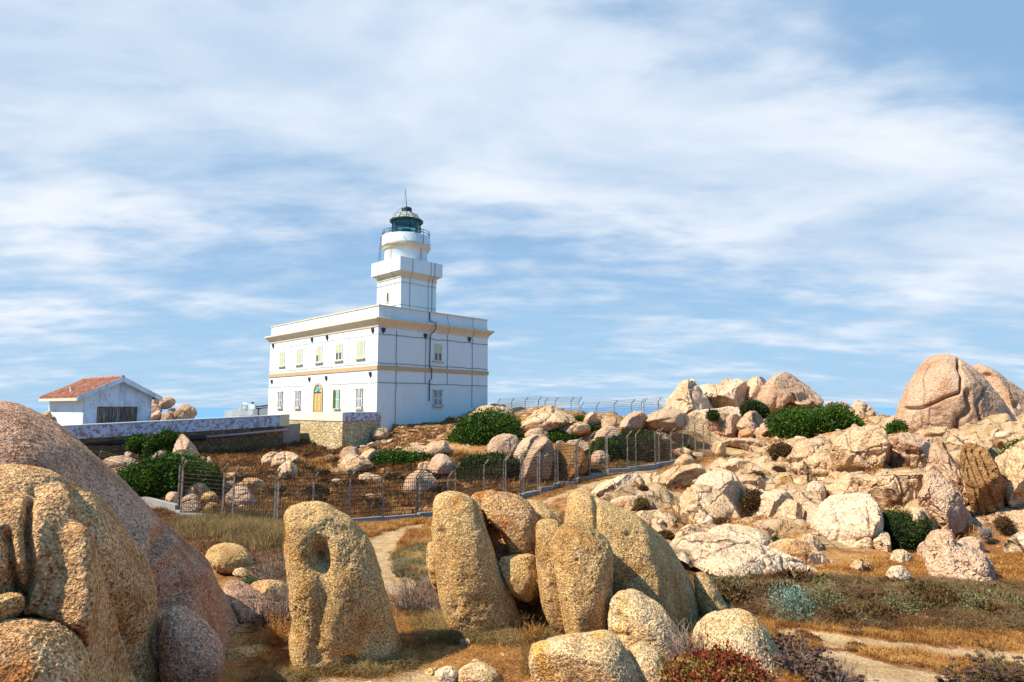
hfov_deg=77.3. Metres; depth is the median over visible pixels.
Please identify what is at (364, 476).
boulder
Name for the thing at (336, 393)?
window
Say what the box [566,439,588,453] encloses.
boulder
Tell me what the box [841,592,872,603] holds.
shrub
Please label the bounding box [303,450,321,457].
shrub
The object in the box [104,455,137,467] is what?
boulder
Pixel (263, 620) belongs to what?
shrub
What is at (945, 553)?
boulder
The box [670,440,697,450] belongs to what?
bush
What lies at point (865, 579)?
shrub
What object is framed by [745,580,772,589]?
shrub
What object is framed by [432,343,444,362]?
window
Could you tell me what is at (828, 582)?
shrub
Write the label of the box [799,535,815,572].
shrub
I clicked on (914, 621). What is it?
scrub stems
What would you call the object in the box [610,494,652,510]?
boulder
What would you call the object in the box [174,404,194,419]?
boulder
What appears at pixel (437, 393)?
window
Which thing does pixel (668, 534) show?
shrub
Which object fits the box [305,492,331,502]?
shrub
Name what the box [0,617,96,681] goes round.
boulder
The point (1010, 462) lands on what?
boulder
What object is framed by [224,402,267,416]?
annex
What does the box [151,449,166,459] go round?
boulder
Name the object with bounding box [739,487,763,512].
bush
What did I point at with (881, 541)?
boulder
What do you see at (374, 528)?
dry grass
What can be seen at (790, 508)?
boulder
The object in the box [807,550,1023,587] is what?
dry grass
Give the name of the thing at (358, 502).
shrub
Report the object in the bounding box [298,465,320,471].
shrub
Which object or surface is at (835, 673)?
shrub
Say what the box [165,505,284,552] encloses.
dry grass
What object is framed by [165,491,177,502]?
boulder
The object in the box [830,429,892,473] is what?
boulder
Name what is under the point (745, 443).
boulder
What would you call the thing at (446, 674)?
stone
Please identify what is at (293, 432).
wall
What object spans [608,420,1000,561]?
dry grass
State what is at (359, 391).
window
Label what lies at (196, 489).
boulder
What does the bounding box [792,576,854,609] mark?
shrub
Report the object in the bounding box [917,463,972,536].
boulder
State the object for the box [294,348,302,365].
window
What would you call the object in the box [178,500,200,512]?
boulder
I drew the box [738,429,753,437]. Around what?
boulder
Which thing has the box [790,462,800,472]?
rock
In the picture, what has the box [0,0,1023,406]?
sky
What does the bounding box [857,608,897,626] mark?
shrub
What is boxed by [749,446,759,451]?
stone
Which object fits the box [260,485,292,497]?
shrub
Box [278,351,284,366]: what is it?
window
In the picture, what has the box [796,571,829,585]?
shrub
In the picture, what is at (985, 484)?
boulder
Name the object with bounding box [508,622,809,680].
dry grass
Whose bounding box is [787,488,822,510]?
boulder
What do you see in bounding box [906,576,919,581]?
shrub
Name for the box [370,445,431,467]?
bush
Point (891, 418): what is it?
boulder
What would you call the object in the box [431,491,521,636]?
boulder
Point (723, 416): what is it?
boulder
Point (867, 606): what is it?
shrub
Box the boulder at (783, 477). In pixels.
[777,472,792,485]
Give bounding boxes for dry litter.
[234,592,697,681]
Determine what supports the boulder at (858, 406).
on the ground at (880, 669)
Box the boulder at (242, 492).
[225,486,257,506]
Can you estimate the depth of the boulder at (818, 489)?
23.74 m
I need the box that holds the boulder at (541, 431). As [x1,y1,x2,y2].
[525,428,548,437]
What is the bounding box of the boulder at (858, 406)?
[849,400,877,417]
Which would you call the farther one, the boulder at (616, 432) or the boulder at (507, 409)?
the boulder at (507, 409)
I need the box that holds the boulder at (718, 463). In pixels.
[709,458,727,469]
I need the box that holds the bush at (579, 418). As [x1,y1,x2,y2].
[573,413,584,421]
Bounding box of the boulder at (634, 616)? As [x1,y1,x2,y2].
[608,588,684,659]
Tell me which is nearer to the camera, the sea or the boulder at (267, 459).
the boulder at (267, 459)
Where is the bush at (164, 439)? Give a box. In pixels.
[140,428,183,459]
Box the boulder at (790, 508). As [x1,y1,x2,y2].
[774,499,802,518]
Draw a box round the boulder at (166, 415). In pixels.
[161,411,172,419]
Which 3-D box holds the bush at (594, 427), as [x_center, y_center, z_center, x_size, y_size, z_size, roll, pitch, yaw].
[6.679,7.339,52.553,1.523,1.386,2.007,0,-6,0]
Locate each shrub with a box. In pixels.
[182,498,206,507]
[232,473,250,482]
[232,597,290,642]
[233,547,288,590]
[247,607,290,649]
[250,581,291,624]
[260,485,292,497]
[280,475,297,483]
[297,483,334,496]
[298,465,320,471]
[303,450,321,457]
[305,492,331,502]
[310,469,321,476]
[317,468,331,476]
[317,477,331,482]
[322,479,333,484]
[329,482,344,490]
[330,481,348,490]
[338,492,353,499]
[342,478,369,487]
[348,497,362,505]
[362,496,390,508]
[383,471,405,482]
[384,564,437,615]
[386,489,408,499]
[394,480,403,488]
[399,576,440,614]
[401,463,417,469]
[425,467,441,478]
[506,610,540,634]
[520,620,545,647]
[637,484,648,490]
[650,615,722,663]
[656,650,690,672]
[658,528,674,539]
[685,567,700,573]
[710,575,723,584]
[711,563,752,589]
[713,516,731,524]
[717,581,746,599]
[719,580,758,609]
[743,570,765,580]
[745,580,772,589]
[748,470,766,478]
[749,575,827,623]
[761,580,793,590]
[762,621,821,658]
[763,633,838,681]
[768,567,816,583]
[771,466,785,471]
[778,583,814,596]
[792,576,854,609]
[795,629,810,637]
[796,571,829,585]
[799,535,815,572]
[800,632,824,642]
[805,648,878,681]
[816,572,841,580]
[819,579,837,584]
[825,603,860,624]
[834,583,860,592]
[839,618,861,627]
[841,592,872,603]
[841,625,863,635]
[845,640,867,651]
[848,601,908,624]
[852,576,885,585]
[857,589,887,601]
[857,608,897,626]
[865,580,930,620]
[873,591,896,602]
[875,575,910,584]
[900,578,935,592]
[905,575,972,608]
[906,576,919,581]
[910,591,961,609]
[912,661,923,667]
[916,597,951,609]
[928,661,1008,681]
[935,577,1006,615]
[939,633,1023,681]
[940,581,966,587]
[962,599,1016,618]
[971,583,1000,589]
[974,581,1014,591]
[975,586,1019,599]
[1008,595,1023,606]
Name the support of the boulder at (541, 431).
on the ground at (880, 669)
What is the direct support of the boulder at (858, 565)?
on the ground at (880, 669)
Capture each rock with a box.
[223,580,278,623]
[653,512,662,516]
[696,515,712,522]
[752,522,774,534]
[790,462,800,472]
[922,426,945,436]
[988,431,1010,438]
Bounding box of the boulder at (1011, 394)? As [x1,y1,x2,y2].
[973,364,1023,416]
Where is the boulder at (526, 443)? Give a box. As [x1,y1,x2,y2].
[513,434,541,461]
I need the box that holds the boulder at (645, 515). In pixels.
[636,510,652,525]
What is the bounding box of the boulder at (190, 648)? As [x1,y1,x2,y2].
[157,605,225,681]
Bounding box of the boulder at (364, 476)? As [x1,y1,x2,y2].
[358,473,382,482]
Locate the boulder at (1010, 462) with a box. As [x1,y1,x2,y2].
[995,438,1023,507]
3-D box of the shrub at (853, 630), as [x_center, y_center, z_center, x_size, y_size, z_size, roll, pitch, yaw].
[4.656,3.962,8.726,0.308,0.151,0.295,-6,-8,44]
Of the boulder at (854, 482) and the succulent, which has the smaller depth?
the succulent
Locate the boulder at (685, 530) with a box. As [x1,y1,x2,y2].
[674,524,705,537]
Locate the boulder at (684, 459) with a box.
[674,454,694,465]
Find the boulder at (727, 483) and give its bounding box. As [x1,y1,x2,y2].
[695,468,751,518]
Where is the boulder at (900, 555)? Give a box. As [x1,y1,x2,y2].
[890,549,912,563]
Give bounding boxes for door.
[96,407,137,423]
[312,383,322,411]
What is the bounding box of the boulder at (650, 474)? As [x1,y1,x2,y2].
[646,472,658,476]
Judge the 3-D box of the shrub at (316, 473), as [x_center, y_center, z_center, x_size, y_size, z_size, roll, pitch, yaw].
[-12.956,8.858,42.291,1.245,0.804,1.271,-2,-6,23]
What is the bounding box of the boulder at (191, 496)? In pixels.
[182,494,199,501]
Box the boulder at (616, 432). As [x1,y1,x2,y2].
[594,426,620,440]
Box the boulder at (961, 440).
[944,435,992,450]
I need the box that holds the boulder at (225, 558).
[205,542,253,574]
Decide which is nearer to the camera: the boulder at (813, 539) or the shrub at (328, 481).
the boulder at (813, 539)
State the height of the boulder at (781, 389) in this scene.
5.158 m
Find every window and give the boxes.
[276,391,282,408]
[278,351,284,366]
[293,390,300,408]
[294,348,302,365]
[313,345,322,363]
[332,389,340,408]
[333,343,342,361]
[354,340,364,359]
[354,388,362,408]
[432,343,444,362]
[432,389,443,406]
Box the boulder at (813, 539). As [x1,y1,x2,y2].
[801,533,822,550]
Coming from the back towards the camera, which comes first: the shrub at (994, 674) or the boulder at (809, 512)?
the boulder at (809, 512)
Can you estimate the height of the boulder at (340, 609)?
2.262 m
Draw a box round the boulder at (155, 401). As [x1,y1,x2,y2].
[152,399,159,403]
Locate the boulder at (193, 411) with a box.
[190,406,196,415]
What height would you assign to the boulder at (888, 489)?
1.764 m
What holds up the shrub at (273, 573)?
on the ground at (880, 669)
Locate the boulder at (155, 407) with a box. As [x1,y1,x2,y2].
[151,404,161,413]
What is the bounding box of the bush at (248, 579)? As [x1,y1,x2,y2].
[239,574,266,584]
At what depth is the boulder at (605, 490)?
26.83 m
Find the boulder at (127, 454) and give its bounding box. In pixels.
[123,451,138,458]
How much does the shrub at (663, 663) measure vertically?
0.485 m
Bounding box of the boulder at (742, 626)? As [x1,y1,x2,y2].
[692,608,784,678]
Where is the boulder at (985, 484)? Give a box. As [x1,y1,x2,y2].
[960,442,1006,516]
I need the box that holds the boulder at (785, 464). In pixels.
[757,461,793,467]
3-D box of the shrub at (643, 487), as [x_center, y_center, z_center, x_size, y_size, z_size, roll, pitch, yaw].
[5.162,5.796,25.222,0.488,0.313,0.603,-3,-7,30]
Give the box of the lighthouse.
[264,188,494,430]
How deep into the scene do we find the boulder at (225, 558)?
13.02 m
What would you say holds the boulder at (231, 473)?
on the ground at (880, 669)
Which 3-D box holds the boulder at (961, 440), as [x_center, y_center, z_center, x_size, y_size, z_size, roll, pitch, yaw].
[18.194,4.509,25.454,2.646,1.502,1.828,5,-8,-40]
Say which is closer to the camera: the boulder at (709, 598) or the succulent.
the succulent
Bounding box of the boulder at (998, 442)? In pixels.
[994,440,1004,450]
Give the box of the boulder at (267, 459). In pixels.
[261,452,277,465]
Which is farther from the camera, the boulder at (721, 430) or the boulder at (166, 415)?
the boulder at (166, 415)
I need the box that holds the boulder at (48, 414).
[41,411,52,419]
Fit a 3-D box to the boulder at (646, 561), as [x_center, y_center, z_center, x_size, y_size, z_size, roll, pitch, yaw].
[1.862,3.460,9.761,1.598,2.387,2.381,-4,-7,35]
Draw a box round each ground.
[139,403,1023,681]
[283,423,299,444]
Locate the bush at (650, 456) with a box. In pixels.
[614,426,669,461]
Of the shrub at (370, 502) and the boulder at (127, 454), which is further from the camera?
the boulder at (127, 454)
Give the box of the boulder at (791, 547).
[768,538,828,563]
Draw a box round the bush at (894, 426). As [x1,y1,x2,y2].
[883,417,911,435]
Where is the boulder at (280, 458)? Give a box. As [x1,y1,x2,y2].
[271,451,300,469]
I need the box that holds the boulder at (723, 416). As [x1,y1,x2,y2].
[705,412,729,434]
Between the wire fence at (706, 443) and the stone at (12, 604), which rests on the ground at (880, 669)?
the wire fence at (706, 443)
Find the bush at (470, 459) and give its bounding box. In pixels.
[453,447,522,482]
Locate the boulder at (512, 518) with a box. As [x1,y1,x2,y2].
[471,490,538,605]
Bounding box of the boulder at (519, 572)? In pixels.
[499,553,538,601]
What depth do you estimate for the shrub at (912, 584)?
10.67 m
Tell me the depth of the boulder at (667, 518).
20.28 m
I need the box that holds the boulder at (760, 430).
[753,423,769,437]
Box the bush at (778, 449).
[765,439,793,460]
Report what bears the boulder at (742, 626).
on the ground at (880, 669)
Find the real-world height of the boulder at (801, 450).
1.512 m
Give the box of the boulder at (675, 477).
[656,463,705,489]
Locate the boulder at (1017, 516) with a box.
[987,509,1023,533]
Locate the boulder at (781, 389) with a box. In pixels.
[757,372,823,413]
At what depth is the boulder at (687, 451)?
45.94 m
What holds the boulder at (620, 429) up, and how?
on the ground at (880, 669)
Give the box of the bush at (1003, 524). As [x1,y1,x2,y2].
[984,509,1019,537]
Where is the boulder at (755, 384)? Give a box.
[745,376,765,400]
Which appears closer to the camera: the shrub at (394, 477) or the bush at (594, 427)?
the shrub at (394, 477)
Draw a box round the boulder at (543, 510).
[527,499,563,524]
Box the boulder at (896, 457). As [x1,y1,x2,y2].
[889,449,906,467]
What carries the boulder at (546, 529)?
on the ground at (880, 669)
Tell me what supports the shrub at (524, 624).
on the ground at (880, 669)
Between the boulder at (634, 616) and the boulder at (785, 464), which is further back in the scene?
the boulder at (785, 464)
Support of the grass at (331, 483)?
on the ground at (880, 669)
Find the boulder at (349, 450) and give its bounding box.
[339,446,359,458]
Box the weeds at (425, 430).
[373,415,466,452]
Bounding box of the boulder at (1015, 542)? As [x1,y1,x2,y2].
[1003,531,1023,552]
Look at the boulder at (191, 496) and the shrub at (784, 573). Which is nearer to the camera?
the shrub at (784, 573)
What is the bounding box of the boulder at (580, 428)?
[559,422,590,435]
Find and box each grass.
[137,444,629,517]
[161,453,607,513]
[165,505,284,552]
[263,645,430,681]
[355,515,432,593]
[401,606,550,649]
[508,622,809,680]
[512,459,650,492]
[526,465,671,503]
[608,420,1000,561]
[698,610,1023,681]
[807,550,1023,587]
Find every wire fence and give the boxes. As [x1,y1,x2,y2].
[98,425,686,522]
[497,396,714,456]
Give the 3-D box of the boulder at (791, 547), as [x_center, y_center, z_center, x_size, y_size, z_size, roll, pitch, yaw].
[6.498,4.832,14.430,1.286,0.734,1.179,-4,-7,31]
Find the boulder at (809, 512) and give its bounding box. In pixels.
[803,505,818,522]
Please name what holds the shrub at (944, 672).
on the ground at (880, 669)
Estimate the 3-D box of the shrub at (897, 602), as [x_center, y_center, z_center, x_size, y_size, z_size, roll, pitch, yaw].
[5.855,4.114,9.740,1.006,0.822,1.364,-3,-7,30]
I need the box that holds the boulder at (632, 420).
[619,411,645,431]
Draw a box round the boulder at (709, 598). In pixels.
[694,572,728,614]
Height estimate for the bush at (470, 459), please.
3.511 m
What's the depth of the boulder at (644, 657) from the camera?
6.90 m
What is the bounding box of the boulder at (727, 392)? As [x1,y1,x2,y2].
[700,378,747,407]
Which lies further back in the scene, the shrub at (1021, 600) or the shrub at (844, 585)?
the shrub at (844, 585)
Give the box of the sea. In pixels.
[29,407,896,418]
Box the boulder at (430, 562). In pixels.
[426,541,437,592]
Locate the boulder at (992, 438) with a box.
[984,428,1002,442]
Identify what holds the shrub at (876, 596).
on the ground at (880, 669)
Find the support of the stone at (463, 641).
on the ground at (880, 669)
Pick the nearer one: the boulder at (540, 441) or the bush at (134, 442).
the boulder at (540, 441)
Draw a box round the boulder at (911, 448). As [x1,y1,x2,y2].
[888,432,932,468]
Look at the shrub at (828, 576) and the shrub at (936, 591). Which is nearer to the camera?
the shrub at (936, 591)
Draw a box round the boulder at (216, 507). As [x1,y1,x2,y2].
[204,502,218,512]
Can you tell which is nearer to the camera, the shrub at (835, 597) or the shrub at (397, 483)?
the shrub at (835, 597)
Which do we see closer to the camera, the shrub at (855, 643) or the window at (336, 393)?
the shrub at (855, 643)
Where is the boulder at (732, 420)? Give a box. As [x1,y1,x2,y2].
[725,413,739,435]
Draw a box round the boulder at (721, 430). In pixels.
[718,422,728,436]
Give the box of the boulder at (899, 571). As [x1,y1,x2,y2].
[886,565,911,580]
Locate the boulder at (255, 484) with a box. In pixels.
[242,478,265,489]
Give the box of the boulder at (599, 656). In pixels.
[528,630,640,681]
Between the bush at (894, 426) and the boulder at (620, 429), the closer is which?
the bush at (894, 426)
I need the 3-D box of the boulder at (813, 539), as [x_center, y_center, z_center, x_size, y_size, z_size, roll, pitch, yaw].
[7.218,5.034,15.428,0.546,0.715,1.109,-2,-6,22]
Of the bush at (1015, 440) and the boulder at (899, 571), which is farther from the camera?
the bush at (1015, 440)
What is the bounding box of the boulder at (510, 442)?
[487,433,519,456]
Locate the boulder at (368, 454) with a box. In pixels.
[361,449,376,459]
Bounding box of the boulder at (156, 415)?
[151,410,161,420]
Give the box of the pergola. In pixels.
[256,405,267,415]
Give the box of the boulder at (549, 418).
[519,405,577,434]
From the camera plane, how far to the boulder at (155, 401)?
71.49 m
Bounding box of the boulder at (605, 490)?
[591,472,645,501]
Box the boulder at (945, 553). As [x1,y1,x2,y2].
[924,529,995,581]
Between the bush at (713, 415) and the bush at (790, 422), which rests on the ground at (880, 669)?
the bush at (790, 422)
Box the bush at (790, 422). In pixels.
[763,401,867,439]
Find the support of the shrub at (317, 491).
on the ground at (880, 669)
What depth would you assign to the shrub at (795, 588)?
10.33 m
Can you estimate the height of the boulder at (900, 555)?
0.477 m
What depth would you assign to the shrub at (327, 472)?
42.32 m
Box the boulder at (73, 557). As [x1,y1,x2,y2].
[0,464,160,681]
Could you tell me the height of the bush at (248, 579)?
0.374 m
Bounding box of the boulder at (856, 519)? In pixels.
[810,492,883,548]
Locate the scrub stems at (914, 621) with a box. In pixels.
[682,562,1023,636]
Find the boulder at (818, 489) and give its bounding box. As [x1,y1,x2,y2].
[806,481,826,500]
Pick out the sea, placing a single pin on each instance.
(210, 412)
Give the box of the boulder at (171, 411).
[168,408,175,419]
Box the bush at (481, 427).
[441,406,524,446]
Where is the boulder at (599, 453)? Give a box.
[591,450,609,464]
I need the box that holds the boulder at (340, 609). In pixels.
[283,501,401,672]
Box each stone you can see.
[0,592,24,619]
[225,644,271,658]
[232,567,251,576]
[251,579,287,601]
[368,442,377,447]
[424,668,434,675]
[434,666,457,681]
[456,661,501,681]
[460,638,470,645]
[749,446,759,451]
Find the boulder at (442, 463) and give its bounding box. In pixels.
[428,453,454,475]
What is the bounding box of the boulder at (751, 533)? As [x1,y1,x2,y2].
[708,524,767,545]
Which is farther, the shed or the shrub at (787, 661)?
the shed
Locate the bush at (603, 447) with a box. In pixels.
[588,436,620,461]
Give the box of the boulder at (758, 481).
[738,474,765,490]
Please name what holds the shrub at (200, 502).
on the ground at (880, 669)
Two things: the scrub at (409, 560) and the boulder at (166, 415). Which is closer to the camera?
the scrub at (409, 560)
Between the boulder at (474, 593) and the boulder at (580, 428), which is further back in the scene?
the boulder at (580, 428)
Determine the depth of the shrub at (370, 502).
31.56 m
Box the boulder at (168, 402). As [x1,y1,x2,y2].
[159,397,175,408]
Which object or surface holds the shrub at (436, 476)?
on the ground at (880, 669)
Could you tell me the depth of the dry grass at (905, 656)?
8.43 m
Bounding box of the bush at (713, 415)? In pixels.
[705,408,720,422]
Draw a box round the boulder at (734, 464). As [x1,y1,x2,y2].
[724,458,754,471]
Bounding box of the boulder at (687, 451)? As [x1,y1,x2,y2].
[673,447,691,457]
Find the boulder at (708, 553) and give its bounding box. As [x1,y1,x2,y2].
[670,532,816,578]
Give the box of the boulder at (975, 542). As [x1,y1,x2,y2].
[958,537,984,552]
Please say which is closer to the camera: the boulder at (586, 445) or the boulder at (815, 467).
the boulder at (815, 467)
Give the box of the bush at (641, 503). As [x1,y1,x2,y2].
[629,494,651,510]
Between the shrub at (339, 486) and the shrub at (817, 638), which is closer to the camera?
the shrub at (817, 638)
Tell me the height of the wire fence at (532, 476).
4.998 m
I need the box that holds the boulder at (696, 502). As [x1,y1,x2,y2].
[673,483,741,524]
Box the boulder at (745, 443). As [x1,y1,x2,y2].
[721,437,766,450]
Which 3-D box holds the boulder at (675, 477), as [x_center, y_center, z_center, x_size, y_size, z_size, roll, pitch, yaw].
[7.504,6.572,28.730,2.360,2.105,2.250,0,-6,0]
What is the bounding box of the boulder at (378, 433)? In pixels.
[371,427,388,439]
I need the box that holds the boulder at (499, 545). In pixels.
[487,523,543,618]
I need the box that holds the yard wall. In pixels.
[61,414,289,459]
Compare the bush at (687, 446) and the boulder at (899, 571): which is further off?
the bush at (687, 446)
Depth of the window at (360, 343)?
62.34 m
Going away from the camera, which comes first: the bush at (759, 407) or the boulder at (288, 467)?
the boulder at (288, 467)
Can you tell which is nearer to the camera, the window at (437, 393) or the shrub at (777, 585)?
the shrub at (777, 585)
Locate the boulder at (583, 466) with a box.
[551,442,587,480]
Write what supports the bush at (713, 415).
on the boulder at (723, 416)
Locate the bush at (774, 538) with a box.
[768,525,793,541]
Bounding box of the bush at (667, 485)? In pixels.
[655,481,673,491]
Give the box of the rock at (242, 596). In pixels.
[223,580,278,623]
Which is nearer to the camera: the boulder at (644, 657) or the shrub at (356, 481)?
the boulder at (644, 657)
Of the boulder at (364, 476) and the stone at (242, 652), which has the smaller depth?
the stone at (242, 652)
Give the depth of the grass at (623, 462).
42.44 m
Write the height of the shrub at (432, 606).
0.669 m
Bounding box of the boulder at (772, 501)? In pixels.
[751,489,789,516]
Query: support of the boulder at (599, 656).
on the ground at (880, 669)
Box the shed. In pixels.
[39,375,162,424]
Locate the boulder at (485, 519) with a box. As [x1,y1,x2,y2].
[480,510,488,528]
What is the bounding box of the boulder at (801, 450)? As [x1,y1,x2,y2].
[786,440,828,462]
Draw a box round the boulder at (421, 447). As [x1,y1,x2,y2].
[403,445,425,454]
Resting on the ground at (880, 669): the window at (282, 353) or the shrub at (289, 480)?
the shrub at (289, 480)
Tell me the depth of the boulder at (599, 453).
43.35 m
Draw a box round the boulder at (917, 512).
[905,506,937,547]
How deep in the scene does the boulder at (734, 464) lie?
33.13 m
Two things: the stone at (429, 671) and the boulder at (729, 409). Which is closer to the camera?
the stone at (429, 671)
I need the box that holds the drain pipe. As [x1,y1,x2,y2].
[206,428,287,437]
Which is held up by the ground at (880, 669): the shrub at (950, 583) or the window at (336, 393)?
the shrub at (950, 583)
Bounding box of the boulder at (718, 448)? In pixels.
[711,440,725,456]
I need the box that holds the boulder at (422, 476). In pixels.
[403,470,436,493]
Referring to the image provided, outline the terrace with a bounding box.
[282,412,380,449]
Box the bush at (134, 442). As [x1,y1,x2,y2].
[123,432,149,454]
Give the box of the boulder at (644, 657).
[628,641,665,681]
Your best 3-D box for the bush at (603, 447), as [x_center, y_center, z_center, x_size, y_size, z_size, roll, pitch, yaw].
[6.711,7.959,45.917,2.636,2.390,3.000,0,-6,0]
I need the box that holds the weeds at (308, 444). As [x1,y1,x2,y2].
[197,438,347,454]
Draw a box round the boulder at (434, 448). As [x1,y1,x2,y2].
[424,440,450,456]
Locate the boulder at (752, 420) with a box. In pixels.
[736,411,763,435]
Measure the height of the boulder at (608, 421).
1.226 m
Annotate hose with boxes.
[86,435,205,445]
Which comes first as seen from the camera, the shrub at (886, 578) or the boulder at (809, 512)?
the shrub at (886, 578)
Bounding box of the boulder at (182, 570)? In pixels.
[0,401,238,664]
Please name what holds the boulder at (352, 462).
on the ground at (880, 669)
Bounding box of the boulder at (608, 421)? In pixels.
[599,416,616,427]
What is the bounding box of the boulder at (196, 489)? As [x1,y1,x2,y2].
[184,482,209,498]
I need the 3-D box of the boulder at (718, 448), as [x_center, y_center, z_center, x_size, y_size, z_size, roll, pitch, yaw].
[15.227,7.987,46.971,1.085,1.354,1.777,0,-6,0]
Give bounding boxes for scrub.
[152,506,285,578]
[380,540,429,588]
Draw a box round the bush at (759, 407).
[738,398,770,418]
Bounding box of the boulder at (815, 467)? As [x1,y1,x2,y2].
[797,453,830,481]
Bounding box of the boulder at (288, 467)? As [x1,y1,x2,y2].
[277,461,298,477]
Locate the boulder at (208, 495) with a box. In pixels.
[201,491,218,502]
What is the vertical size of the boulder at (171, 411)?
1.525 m
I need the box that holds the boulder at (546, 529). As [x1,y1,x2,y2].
[535,519,564,634]
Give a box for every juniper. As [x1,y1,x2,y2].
[116,448,227,499]
[880,507,938,551]
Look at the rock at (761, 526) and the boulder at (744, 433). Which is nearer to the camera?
the rock at (761, 526)
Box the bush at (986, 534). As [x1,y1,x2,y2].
[971,522,997,544]
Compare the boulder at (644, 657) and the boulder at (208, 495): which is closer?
the boulder at (644, 657)
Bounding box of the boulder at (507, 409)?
[469,405,513,416]
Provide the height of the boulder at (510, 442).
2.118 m
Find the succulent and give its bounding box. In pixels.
[651,632,778,681]
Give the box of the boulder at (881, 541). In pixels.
[873,531,890,551]
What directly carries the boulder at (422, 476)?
on the ground at (880, 669)
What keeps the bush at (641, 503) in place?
on the ground at (880, 669)
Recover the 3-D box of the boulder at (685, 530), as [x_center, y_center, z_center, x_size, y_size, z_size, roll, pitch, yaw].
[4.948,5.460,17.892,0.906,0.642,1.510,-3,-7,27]
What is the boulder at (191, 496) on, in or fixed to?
on the ground at (880, 669)
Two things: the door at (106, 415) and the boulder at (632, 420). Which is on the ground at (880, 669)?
the boulder at (632, 420)
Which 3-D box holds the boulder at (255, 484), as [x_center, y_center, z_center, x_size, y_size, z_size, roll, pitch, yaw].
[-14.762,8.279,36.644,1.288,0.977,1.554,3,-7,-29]
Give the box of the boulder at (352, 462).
[337,453,373,473]
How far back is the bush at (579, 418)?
54.15 m
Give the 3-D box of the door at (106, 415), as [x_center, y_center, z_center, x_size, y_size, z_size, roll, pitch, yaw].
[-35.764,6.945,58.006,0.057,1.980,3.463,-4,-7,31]
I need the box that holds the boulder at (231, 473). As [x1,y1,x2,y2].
[225,472,239,478]
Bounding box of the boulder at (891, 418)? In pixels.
[882,415,894,425]
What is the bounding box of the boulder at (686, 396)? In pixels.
[663,379,713,413]
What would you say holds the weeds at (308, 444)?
on the ground at (880, 669)
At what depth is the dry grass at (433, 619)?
8.53 m
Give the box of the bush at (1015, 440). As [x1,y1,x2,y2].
[994,435,1023,455]
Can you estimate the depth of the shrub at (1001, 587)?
10.86 m
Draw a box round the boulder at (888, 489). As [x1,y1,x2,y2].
[870,469,923,511]
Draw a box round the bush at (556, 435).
[548,429,579,441]
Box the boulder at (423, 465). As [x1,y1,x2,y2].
[417,461,429,468]
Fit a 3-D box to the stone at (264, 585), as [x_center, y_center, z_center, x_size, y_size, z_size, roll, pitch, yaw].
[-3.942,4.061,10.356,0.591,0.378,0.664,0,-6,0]
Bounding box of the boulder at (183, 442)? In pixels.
[172,434,199,457]
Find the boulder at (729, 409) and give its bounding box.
[687,406,741,418]
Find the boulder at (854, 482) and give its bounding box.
[827,471,873,496]
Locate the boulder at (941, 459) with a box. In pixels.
[928,438,969,504]
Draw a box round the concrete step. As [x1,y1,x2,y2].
[693,453,702,456]
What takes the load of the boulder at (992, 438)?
on the ground at (880, 669)
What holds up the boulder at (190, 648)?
on the ground at (880, 669)
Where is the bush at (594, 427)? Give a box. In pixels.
[589,422,599,430]
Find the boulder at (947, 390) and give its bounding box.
[894,354,1016,432]
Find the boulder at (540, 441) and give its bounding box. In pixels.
[519,436,553,483]
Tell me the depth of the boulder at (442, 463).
40.93 m
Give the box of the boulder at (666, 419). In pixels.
[644,408,688,433]
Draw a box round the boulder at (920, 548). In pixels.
[916,541,924,556]
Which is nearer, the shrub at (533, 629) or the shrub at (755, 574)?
the shrub at (533, 629)
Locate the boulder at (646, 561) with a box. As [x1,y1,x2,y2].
[564,490,698,627]
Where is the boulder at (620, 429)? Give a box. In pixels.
[617,427,626,433]
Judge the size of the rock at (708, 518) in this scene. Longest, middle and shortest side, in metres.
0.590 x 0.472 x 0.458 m
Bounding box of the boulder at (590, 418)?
[583,411,597,424]
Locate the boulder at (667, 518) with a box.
[660,512,682,528]
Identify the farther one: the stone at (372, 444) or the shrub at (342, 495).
the stone at (372, 444)
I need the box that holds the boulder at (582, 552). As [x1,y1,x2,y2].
[552,520,612,633]
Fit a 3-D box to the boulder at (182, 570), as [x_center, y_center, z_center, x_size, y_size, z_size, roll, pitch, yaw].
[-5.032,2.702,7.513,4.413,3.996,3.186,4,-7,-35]
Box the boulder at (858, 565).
[850,559,870,571]
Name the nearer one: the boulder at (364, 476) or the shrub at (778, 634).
the shrub at (778, 634)
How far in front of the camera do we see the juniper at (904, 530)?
16.52 m
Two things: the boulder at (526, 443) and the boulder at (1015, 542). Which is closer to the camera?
the boulder at (1015, 542)
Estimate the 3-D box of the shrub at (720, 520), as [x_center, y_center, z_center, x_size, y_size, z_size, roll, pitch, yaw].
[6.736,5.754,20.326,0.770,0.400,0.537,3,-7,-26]
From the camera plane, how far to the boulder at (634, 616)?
7.58 m
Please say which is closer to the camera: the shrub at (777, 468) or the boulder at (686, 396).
the shrub at (777, 468)
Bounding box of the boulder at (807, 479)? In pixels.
[797,475,811,483]
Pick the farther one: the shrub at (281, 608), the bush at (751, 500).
the bush at (751, 500)
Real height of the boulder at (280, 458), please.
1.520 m
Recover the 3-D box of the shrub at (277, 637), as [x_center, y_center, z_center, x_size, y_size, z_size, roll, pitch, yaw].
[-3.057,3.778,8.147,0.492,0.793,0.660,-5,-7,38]

